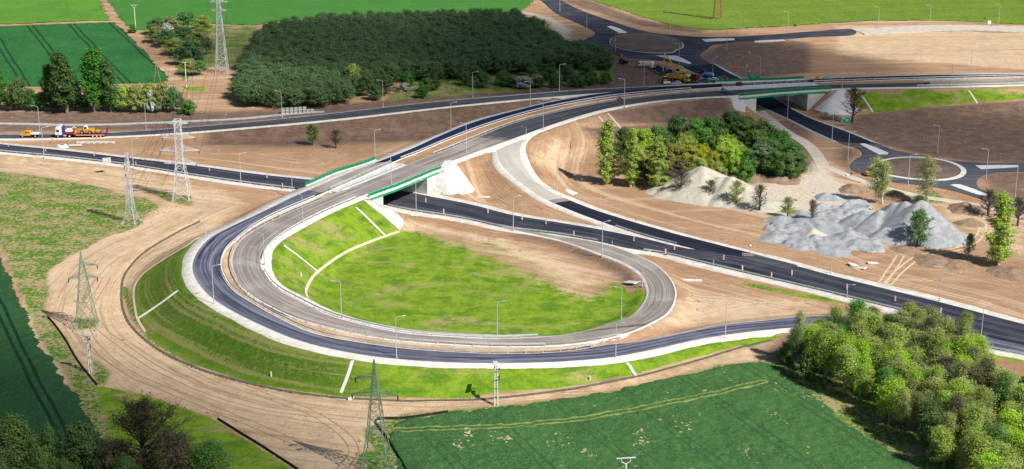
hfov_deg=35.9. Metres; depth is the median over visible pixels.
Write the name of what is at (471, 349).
crash barrier
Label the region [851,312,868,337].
grove tree
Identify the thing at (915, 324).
grove tree
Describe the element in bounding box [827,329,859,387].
grove tree
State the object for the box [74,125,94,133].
wheel loader
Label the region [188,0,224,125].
power line
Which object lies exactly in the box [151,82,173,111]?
bush
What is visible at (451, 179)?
road bridge
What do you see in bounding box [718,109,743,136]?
round tree
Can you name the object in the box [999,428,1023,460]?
grove tree
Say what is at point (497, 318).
street lamp
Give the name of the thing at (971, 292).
wheel track
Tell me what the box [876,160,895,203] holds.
birch tree
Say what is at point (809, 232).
sand heap
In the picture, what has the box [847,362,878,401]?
grove tree
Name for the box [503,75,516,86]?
bush
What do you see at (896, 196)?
soil heap
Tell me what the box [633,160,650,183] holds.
bush
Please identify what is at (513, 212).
street lamp
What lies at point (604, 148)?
poplar tree
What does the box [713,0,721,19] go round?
lattice pylon
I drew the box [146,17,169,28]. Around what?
bush
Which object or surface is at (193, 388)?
wheel track
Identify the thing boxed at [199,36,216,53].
bush
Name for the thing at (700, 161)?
bush
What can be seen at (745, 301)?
wheel track
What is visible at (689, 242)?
ramp road
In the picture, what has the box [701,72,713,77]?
tank trailer
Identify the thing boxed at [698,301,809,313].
wheel track
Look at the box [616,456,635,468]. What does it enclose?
utility pole
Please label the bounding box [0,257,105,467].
crop field
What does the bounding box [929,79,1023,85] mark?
carriageway
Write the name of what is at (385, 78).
bush
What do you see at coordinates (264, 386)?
drainage channel
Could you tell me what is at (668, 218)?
wheel track
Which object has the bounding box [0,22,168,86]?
crop field
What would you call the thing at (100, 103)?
shrub
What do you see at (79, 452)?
leafy tree
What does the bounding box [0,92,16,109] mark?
shrub
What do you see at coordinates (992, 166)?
traffic island
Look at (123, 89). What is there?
bush
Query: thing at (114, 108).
shrub
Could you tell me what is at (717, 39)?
traffic island
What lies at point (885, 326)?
grove tree
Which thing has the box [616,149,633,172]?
bush
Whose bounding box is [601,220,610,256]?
street lamp
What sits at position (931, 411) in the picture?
grove tree
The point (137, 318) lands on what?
toe strip
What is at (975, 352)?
grove tree
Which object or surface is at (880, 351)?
grove tree
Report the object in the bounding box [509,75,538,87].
blossom bush
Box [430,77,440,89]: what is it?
bush
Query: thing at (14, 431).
willow tree
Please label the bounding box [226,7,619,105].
wood
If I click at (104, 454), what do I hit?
leafy tree
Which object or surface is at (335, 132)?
bare tree
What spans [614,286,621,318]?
street lamp
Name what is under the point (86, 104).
shrub
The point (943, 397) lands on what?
grove tree
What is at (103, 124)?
service track
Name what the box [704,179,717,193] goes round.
bare tree
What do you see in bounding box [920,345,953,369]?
grove tree
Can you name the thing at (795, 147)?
round tree
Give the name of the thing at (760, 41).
traffic island
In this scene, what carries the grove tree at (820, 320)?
on the ground
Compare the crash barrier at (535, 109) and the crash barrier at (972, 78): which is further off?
the crash barrier at (972, 78)
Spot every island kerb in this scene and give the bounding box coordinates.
[609,34,683,52]
[871,156,965,180]
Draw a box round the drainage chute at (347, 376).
[339,360,353,392]
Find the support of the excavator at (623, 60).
on the ground
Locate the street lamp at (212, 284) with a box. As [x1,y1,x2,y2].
[211,264,220,303]
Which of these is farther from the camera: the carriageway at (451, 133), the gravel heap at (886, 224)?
the carriageway at (451, 133)
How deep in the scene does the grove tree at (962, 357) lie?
328.57 m
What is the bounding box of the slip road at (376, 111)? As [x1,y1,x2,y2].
[0,87,652,137]
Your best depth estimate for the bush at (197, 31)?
715.59 m
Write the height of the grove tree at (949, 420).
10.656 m
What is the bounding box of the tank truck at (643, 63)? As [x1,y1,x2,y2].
[638,61,653,67]
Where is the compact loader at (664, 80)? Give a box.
[661,76,669,83]
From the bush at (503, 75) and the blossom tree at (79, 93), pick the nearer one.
the blossom tree at (79, 93)
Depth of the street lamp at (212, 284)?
367.07 m
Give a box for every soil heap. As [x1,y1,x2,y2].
[739,173,768,181]
[762,175,800,184]
[838,184,868,193]
[878,190,911,201]
[889,246,920,254]
[913,254,954,268]
[945,258,976,270]
[947,202,985,214]
[952,218,984,227]
[986,266,1023,280]
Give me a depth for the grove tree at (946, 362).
326.13 m
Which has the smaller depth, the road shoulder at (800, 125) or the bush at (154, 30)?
the road shoulder at (800, 125)
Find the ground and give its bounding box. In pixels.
[0,0,1023,468]
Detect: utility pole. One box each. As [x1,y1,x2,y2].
[80,332,92,372]
[182,61,187,86]
[493,361,499,405]
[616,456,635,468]
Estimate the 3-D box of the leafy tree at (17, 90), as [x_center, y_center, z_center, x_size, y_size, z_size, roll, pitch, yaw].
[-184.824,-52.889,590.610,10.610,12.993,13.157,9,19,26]
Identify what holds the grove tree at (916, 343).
on the ground
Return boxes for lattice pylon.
[68,251,100,332]
[120,152,142,224]
[159,118,198,201]
[210,0,229,74]
[351,359,398,468]
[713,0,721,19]
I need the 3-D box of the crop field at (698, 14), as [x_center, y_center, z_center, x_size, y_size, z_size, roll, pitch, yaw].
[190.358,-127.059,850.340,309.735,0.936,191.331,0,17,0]
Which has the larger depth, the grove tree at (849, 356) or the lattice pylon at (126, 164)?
the lattice pylon at (126, 164)
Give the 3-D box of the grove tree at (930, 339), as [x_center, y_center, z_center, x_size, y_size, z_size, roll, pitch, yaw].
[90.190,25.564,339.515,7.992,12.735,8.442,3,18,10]
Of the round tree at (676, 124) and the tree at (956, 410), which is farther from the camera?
the round tree at (676, 124)
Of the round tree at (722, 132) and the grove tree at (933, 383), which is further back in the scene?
the round tree at (722, 132)
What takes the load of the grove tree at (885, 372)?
on the ground
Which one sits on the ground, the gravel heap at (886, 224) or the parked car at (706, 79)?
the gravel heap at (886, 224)
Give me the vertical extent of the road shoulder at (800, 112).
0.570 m
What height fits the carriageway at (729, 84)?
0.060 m
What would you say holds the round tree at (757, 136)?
on the ground
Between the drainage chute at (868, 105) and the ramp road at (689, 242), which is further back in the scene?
the drainage chute at (868, 105)
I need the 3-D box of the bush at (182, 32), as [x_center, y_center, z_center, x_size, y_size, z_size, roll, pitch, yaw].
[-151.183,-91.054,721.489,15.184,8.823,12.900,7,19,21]
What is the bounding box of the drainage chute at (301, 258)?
[283,245,317,270]
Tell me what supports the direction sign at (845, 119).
on the ground
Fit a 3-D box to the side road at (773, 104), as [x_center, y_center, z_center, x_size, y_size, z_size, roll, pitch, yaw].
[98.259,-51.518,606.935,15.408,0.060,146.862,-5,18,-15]
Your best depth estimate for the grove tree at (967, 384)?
311.11 m
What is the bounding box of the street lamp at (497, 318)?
[497,300,505,334]
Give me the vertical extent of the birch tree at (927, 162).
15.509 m
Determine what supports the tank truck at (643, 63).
on the ground
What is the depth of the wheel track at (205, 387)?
338.78 m
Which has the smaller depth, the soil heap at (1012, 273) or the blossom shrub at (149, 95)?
the soil heap at (1012, 273)
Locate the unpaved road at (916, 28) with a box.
[852,25,1023,34]
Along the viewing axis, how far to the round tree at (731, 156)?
501.69 m
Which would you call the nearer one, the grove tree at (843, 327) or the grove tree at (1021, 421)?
the grove tree at (1021, 421)
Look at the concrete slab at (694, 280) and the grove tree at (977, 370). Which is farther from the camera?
the concrete slab at (694, 280)
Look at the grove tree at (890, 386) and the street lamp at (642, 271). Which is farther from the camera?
the street lamp at (642, 271)
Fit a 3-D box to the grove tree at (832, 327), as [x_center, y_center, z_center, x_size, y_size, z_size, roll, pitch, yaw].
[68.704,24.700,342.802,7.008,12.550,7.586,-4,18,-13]
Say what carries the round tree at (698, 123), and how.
on the ground
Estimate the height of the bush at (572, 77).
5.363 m
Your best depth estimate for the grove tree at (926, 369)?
322.10 m
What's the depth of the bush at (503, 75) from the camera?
634.12 m
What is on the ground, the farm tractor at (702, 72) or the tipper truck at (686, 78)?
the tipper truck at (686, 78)
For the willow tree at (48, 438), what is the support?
on the ground
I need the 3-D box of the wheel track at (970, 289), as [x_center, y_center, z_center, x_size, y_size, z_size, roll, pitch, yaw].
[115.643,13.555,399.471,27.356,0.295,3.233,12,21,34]
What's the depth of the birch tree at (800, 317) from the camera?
348.07 m
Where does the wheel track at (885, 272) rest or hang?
on the ground
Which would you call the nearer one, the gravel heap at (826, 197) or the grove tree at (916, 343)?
the grove tree at (916, 343)
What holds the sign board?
on the ground
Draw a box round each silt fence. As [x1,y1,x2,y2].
[47,315,96,384]
[217,416,298,468]
[376,410,447,468]
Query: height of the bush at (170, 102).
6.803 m
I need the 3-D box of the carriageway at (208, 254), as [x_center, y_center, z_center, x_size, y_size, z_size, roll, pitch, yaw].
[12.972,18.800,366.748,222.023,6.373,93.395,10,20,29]
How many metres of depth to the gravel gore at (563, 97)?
578.92 m
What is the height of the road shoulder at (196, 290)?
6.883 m
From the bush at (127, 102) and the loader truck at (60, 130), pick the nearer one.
the loader truck at (60, 130)
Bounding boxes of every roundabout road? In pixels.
[541,0,855,81]
[835,140,1023,212]
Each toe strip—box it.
[132,237,199,331]
[305,231,398,298]
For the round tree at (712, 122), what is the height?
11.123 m
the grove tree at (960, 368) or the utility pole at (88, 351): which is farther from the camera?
the utility pole at (88, 351)
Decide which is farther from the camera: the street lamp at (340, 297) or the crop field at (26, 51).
the crop field at (26, 51)
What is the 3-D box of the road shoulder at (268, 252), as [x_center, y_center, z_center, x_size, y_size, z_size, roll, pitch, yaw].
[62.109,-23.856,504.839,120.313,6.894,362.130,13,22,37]
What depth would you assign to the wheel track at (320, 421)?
319.39 m
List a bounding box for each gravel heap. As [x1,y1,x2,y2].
[645,166,782,213]
[814,192,844,201]
[838,200,970,248]
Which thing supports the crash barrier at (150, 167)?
on the ground
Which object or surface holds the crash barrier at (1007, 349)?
on the ground
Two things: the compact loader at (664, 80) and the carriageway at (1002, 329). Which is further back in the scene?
the compact loader at (664, 80)
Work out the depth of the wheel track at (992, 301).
388.73 m
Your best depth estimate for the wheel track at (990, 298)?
390.91 m
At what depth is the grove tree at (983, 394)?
307.34 m
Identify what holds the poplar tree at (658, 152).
on the ground
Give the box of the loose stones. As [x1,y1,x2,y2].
[0,51,1023,465]
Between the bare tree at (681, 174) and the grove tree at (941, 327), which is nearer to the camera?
the grove tree at (941, 327)
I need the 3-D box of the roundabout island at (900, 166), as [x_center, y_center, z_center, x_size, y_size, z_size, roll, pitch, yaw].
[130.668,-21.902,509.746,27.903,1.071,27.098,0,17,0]
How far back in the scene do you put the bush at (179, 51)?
673.16 m
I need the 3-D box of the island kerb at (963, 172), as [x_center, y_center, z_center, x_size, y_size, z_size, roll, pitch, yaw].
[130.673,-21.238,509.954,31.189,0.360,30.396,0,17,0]
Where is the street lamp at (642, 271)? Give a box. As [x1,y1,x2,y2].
[641,250,650,286]
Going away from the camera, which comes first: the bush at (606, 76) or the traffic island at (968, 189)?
the traffic island at (968, 189)
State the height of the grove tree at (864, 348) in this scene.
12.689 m
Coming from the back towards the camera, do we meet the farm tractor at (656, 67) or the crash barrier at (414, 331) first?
the farm tractor at (656, 67)
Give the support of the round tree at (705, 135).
on the ground
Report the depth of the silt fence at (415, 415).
321.33 m
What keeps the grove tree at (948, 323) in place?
on the ground
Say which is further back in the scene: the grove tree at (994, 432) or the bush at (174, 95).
the bush at (174, 95)
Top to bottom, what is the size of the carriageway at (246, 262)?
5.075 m
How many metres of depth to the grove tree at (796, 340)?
346.76 m
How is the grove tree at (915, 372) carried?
on the ground
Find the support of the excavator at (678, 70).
on the ground
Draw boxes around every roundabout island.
[611,34,682,52]
[881,157,960,178]
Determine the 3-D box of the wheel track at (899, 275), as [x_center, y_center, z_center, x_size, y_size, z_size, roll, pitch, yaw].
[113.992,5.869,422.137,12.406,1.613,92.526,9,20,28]
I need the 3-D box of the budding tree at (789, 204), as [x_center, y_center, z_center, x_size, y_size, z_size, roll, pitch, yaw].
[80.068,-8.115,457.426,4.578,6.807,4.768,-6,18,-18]
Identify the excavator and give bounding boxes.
[619,54,628,63]
[662,53,685,73]
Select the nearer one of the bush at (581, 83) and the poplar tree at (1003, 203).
the poplar tree at (1003, 203)
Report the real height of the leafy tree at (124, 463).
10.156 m
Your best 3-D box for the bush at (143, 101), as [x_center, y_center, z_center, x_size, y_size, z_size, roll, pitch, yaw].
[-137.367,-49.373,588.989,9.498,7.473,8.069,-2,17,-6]
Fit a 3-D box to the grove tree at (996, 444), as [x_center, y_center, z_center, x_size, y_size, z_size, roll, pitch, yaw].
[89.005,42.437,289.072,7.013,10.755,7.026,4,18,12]
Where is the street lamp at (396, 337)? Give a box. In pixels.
[395,315,405,357]
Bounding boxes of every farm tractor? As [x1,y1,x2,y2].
[651,65,660,70]
[656,66,666,73]
[696,69,705,74]
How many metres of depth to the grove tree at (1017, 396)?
309.11 m
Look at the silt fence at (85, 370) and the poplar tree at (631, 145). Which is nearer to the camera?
the silt fence at (85, 370)
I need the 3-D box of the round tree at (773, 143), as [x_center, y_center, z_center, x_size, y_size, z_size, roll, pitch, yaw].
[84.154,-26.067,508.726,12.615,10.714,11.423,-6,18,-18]
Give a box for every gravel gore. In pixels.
[519,92,609,100]
[602,333,628,340]
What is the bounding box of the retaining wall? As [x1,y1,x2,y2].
[76,141,114,143]
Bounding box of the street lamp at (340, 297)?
[331,280,342,317]
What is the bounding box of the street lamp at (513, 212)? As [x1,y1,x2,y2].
[512,195,520,230]
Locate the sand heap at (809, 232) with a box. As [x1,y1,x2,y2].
[800,228,826,236]
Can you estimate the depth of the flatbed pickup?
549.15 m
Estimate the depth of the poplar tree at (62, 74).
582.48 m
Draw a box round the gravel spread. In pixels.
[758,199,885,257]
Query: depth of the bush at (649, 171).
491.54 m
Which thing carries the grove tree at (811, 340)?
on the ground
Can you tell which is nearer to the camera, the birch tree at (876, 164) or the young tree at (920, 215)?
the young tree at (920, 215)
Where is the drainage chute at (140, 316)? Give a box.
[138,286,186,317]
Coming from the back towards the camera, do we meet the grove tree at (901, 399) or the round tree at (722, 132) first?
the round tree at (722, 132)
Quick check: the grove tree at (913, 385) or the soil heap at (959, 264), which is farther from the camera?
the soil heap at (959, 264)
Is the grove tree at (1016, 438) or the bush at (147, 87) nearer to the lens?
the grove tree at (1016, 438)
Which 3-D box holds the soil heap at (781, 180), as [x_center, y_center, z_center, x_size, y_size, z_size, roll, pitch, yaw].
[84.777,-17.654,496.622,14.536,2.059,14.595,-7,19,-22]
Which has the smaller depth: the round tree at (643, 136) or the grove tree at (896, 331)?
the grove tree at (896, 331)
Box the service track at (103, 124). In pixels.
[0,111,323,125]
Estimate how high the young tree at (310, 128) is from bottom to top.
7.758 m
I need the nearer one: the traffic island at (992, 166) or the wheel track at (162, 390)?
the wheel track at (162, 390)
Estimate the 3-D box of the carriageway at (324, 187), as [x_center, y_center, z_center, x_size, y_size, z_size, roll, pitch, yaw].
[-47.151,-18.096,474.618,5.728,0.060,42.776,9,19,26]
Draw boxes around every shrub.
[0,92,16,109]
[21,88,38,109]
[33,92,50,109]
[48,94,65,109]
[68,94,83,109]
[77,95,91,109]
[95,95,113,109]
[108,93,120,110]
[127,24,137,32]
[146,90,155,111]
[177,100,197,114]
[773,341,793,362]
[793,352,818,379]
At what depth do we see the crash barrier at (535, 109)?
554.35 m
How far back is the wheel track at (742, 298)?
392.19 m
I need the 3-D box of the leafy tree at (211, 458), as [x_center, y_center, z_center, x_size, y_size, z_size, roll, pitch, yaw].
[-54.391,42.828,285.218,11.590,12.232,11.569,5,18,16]
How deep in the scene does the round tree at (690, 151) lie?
502.82 m
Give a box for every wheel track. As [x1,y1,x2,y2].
[23,163,194,204]
[29,161,201,203]
[73,299,359,421]
[81,277,294,444]
[81,298,363,418]
[89,277,302,441]
[207,142,376,148]
[214,143,382,150]
[254,394,349,467]
[260,391,359,468]
[597,201,750,222]
[602,200,699,220]
[692,293,792,307]
[692,295,788,309]
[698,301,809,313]
[788,185,821,210]
[795,185,819,202]
[878,255,897,281]
[880,214,979,282]
[885,256,904,283]
[887,215,986,284]
[906,275,1022,291]
[910,277,1021,294]
[917,278,1023,299]
[919,276,1021,296]
[960,297,1023,307]
[967,299,1020,309]
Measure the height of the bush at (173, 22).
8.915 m
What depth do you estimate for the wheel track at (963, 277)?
404.87 m
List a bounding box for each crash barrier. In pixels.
[0,150,294,187]
[221,195,595,352]
[230,195,544,346]
[262,196,355,259]
[264,268,537,337]
[388,204,597,239]
[400,87,690,157]
[433,89,717,152]
[615,225,676,242]
[644,248,902,308]
[814,74,1023,80]
[917,82,1023,86]
[923,77,1023,81]
[988,346,1023,353]
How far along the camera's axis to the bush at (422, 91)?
610.99 m
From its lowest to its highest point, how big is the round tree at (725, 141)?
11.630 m
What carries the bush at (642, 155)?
on the ground
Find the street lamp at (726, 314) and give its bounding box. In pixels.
[718,298,726,337]
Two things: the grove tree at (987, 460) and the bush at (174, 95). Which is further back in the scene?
the bush at (174, 95)
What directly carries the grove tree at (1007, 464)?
on the ground
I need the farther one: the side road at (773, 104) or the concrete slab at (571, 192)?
the side road at (773, 104)
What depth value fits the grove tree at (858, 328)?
342.75 m
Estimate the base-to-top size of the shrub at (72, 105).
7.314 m
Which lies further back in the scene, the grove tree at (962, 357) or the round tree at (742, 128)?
the round tree at (742, 128)
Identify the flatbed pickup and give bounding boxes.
[20,130,39,136]
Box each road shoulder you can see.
[0,86,646,134]
[0,98,554,139]
[0,142,1023,323]
[0,151,898,313]
[181,73,1023,368]
[219,76,1022,353]
[230,79,1018,347]
[261,84,1023,338]
[491,150,642,235]
[520,137,802,263]
[681,67,836,141]
[715,64,878,143]
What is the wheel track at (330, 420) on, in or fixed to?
on the ground
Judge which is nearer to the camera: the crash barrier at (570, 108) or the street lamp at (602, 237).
the street lamp at (602, 237)
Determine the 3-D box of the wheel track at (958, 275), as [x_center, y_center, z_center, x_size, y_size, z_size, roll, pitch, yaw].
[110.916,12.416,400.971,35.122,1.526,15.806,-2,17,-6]
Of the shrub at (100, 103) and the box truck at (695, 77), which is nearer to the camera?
the shrub at (100, 103)
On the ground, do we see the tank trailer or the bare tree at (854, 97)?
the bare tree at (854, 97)
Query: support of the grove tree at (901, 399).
on the ground
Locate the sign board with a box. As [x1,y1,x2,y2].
[102,157,110,173]
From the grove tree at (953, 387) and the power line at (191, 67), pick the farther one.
the power line at (191, 67)
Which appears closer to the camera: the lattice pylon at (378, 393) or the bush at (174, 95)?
the lattice pylon at (378, 393)
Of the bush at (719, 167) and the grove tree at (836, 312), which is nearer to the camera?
the grove tree at (836, 312)
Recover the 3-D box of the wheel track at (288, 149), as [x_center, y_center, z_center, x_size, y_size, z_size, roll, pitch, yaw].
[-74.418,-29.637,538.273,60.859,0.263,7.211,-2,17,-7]
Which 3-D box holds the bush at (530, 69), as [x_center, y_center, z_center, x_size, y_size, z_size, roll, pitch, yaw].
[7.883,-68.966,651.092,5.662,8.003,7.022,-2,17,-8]
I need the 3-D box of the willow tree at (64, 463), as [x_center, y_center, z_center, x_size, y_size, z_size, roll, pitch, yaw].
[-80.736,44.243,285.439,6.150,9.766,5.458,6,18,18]
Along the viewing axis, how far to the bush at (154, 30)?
724.14 m
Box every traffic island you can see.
[607,26,626,32]
[656,55,690,63]
[702,38,734,41]
[754,40,784,42]
[860,143,887,154]
[951,184,987,195]
[975,165,1018,168]
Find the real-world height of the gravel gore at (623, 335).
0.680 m
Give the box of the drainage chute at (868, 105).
[861,96,872,111]
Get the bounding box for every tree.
[0,66,8,108]
[0,411,40,468]
[0,442,29,468]
[1,76,28,109]
[20,444,58,468]
[35,420,63,465]
[37,62,54,109]
[44,50,81,113]
[51,420,108,468]
[55,455,75,468]
[74,81,81,109]
[76,46,103,111]
[89,390,197,468]
[92,440,122,468]
[96,59,118,111]
[110,454,139,468]
[150,428,202,468]
[160,23,173,31]
[182,437,243,468]
[305,124,317,144]
[329,128,343,147]
[593,119,621,183]
[613,127,629,150]
[620,127,642,186]
[623,126,654,154]
[644,134,670,186]
[648,124,668,146]
[651,133,682,157]
[662,142,682,168]
[664,114,694,142]
[672,170,691,188]
[673,132,701,154]
[675,143,699,169]
[684,116,705,137]
[692,126,713,147]
[696,142,712,163]
[702,115,731,135]
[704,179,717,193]
[705,150,724,168]
[706,127,732,151]
[709,133,746,167]
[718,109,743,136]
[720,145,741,173]
[729,178,747,202]
[730,113,756,143]
[733,158,756,182]
[738,128,770,150]
[738,148,761,171]
[748,141,774,174]
[749,118,780,137]
[749,183,770,209]
[760,137,785,152]
[761,149,785,175]
[769,128,793,149]
[770,151,803,178]
[779,196,795,215]
[781,142,810,168]
[785,325,805,363]
[789,152,807,177]
[791,308,810,361]
[800,322,821,353]
[804,335,818,362]
[808,198,819,217]
[809,326,840,383]
[811,317,826,331]
[815,321,842,375]
[822,305,848,325]
[825,344,858,394]
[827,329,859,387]
[828,314,854,334]
[834,322,848,347]
[841,84,869,122]
[844,297,871,324]
[844,320,871,341]
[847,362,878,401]
[850,336,874,389]
[851,309,879,335]
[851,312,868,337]
[862,154,887,202]
[864,334,883,377]
[865,305,885,333]
[865,313,884,338]
[869,366,896,409]
[871,344,890,386]
[873,375,911,423]
[874,347,911,374]
[874,355,905,388]
[875,335,887,344]
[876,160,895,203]
[879,320,911,351]
[879,322,889,338]
[880,312,896,333]
[884,338,908,360]
[885,307,910,336]
[887,384,913,433]
[891,350,904,374]
[892,361,920,386]
[901,299,919,325]
[902,339,924,360]
[902,377,923,425]
[904,328,926,356]
[904,368,926,388]
[905,207,935,245]
[905,318,923,337]
[905,345,928,363]
[905,364,948,391]
[905,391,929,442]
[906,306,932,329]
[911,154,941,202]
[911,358,929,374]
[913,396,949,452]
[915,325,948,366]
[917,374,949,403]
[920,315,941,356]
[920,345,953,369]
[921,305,941,323]
[921,388,937,431]
[923,363,946,387]
[924,425,960,468]
[933,338,954,355]
[933,387,953,423]
[933,410,962,455]
[934,315,960,337]
[935,320,946,335]
[937,355,958,389]
[938,378,970,404]
[939,333,953,350]
[939,392,968,449]
[943,405,964,444]
[944,375,975,400]
[947,359,976,383]
[947,445,964,468]
[950,335,962,355]
[951,334,979,361]
[952,353,972,362]
[954,435,974,468]
[956,310,975,336]
[956,403,992,447]
[959,418,980,445]
[961,395,979,436]
[961,429,996,468]
[962,232,975,257]
[962,332,992,348]
[962,404,999,440]
[963,345,983,364]
[963,359,975,382]
[965,361,988,388]
[965,450,1002,468]
[966,338,994,363]
[968,333,993,356]
[970,384,999,425]
[974,357,1002,399]
[975,351,998,384]
[977,187,998,215]
[981,190,1019,265]
[982,423,1017,456]
[984,405,1023,431]
[985,439,1009,460]
[988,368,1021,406]
[989,374,1014,415]
[990,421,1012,444]
[990,441,1023,467]
[990,456,1023,468]
[993,399,1022,425]
[999,380,1023,407]
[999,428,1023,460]
[1011,195,1023,225]
[1011,409,1023,443]
[1015,401,1023,426]
[1017,442,1023,468]
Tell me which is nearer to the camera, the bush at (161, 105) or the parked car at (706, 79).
the bush at (161, 105)
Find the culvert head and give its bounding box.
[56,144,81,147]
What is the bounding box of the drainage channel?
[120,221,772,401]
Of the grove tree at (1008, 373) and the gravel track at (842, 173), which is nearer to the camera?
the grove tree at (1008, 373)
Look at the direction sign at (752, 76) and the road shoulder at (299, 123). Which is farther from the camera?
the direction sign at (752, 76)
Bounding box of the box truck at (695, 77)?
[680,72,699,82]
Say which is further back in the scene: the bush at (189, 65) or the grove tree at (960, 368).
the bush at (189, 65)
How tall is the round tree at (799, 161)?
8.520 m
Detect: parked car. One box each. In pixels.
[671,81,681,84]
[700,78,709,81]
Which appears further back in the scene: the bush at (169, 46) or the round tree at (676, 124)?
the bush at (169, 46)
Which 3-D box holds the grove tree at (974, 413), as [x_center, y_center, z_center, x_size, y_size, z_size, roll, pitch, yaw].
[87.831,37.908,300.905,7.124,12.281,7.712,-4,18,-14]
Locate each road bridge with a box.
[305,156,474,229]
[715,76,858,114]
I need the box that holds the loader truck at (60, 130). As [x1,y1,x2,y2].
[55,124,108,137]
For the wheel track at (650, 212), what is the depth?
464.69 m
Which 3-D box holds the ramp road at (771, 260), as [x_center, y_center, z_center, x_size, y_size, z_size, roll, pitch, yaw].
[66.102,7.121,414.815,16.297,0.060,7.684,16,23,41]
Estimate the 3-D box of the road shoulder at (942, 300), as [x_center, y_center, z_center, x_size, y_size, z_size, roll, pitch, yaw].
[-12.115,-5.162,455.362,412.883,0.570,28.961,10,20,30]
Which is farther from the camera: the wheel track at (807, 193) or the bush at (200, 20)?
the bush at (200, 20)
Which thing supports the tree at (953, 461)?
on the ground
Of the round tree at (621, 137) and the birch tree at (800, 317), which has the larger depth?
the round tree at (621, 137)
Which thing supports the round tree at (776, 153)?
on the ground
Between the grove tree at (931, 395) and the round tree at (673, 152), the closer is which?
the grove tree at (931, 395)
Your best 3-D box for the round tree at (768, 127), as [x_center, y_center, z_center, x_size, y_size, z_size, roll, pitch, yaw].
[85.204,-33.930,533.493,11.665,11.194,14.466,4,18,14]
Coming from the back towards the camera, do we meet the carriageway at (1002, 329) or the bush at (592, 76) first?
the bush at (592, 76)
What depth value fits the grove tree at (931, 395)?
313.08 m
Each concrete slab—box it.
[566,189,577,194]
[623,280,639,283]
[683,279,701,281]
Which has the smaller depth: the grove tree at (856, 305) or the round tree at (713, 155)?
the grove tree at (856, 305)
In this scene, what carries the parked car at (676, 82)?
on the ground
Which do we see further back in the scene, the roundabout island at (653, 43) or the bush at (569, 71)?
the roundabout island at (653, 43)
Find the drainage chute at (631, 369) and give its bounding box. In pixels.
[626,362,636,375]
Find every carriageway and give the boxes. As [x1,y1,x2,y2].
[0,144,1023,344]
[192,190,1023,362]
[232,135,642,345]
[309,161,393,192]
[376,91,625,162]
[485,91,732,138]
[500,224,674,331]
[616,74,1022,95]
[724,82,929,94]
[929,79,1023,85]
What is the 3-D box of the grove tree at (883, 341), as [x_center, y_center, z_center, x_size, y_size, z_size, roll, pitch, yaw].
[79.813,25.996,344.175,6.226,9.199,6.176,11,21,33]
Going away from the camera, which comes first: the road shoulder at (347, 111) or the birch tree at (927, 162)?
the birch tree at (927, 162)
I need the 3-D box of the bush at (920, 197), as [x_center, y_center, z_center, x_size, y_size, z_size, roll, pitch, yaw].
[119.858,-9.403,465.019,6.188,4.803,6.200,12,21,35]
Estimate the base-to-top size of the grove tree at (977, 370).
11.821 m
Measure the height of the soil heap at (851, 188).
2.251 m
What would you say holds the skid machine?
on the loader truck at (60, 130)
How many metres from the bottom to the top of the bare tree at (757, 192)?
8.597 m
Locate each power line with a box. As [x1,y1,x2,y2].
[160,15,210,152]
[168,1,209,125]
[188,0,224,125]
[195,8,227,139]
[199,16,226,152]
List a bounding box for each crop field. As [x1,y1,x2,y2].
[0,0,109,23]
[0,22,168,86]
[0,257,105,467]
[108,0,533,29]
[388,362,918,468]
[592,0,1023,29]
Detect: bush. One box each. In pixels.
[111,83,132,111]
[116,93,133,110]
[123,82,142,111]
[133,92,150,107]
[137,82,156,110]
[141,25,161,42]
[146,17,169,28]
[147,93,167,111]
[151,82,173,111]
[154,29,177,43]
[160,36,183,54]
[163,15,182,30]
[163,86,182,111]
[164,97,179,111]
[167,46,189,61]
[174,26,192,43]
[175,10,197,27]
[175,97,184,110]
[176,57,201,73]
[179,39,207,56]
[181,48,206,61]
[185,26,213,43]
[189,14,213,28]
[193,60,207,74]
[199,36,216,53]
[345,63,361,88]
[356,71,373,95]
[367,83,383,99]
[378,73,396,94]
[396,82,411,91]
[400,72,414,87]
[414,85,431,97]
[418,77,433,90]
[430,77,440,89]
[457,70,471,84]
[470,70,492,86]
[493,70,510,84]
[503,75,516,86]
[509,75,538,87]
[525,58,537,76]
[529,77,545,87]
[539,66,561,79]
[544,76,564,86]
[558,64,577,78]
[565,73,581,84]
[575,79,585,86]
[577,62,595,75]
[581,70,601,84]
[596,58,614,70]
[599,72,613,82]
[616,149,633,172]
[632,146,650,161]
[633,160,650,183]
[638,157,656,181]
[660,160,676,182]
[671,158,692,177]
[689,156,707,169]
[710,160,727,175]
[911,195,925,204]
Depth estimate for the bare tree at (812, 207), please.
452.11 m
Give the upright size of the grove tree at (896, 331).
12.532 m
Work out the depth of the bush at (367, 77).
614.60 m
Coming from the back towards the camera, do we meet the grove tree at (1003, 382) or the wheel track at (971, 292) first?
the wheel track at (971, 292)
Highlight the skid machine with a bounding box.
[65,126,75,132]
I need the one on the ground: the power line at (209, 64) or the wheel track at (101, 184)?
the wheel track at (101, 184)
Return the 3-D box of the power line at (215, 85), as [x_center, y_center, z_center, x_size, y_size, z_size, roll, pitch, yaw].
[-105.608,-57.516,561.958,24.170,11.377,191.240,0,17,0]
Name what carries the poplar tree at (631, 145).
on the ground
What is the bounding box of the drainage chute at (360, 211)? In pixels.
[355,207,384,234]
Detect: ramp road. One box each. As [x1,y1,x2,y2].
[497,139,570,202]
[555,201,752,255]
[739,254,796,267]
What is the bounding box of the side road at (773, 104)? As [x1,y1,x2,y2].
[683,64,873,143]
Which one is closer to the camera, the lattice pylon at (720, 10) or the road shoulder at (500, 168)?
the road shoulder at (500, 168)
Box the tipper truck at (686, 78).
[666,73,691,82]
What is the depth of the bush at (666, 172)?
488.96 m
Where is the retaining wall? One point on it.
(95, 142)
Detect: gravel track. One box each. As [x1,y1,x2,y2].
[756,109,829,167]
[825,167,1023,218]
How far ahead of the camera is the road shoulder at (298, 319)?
362.51 m
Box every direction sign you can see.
[749,74,759,78]
[841,117,849,122]

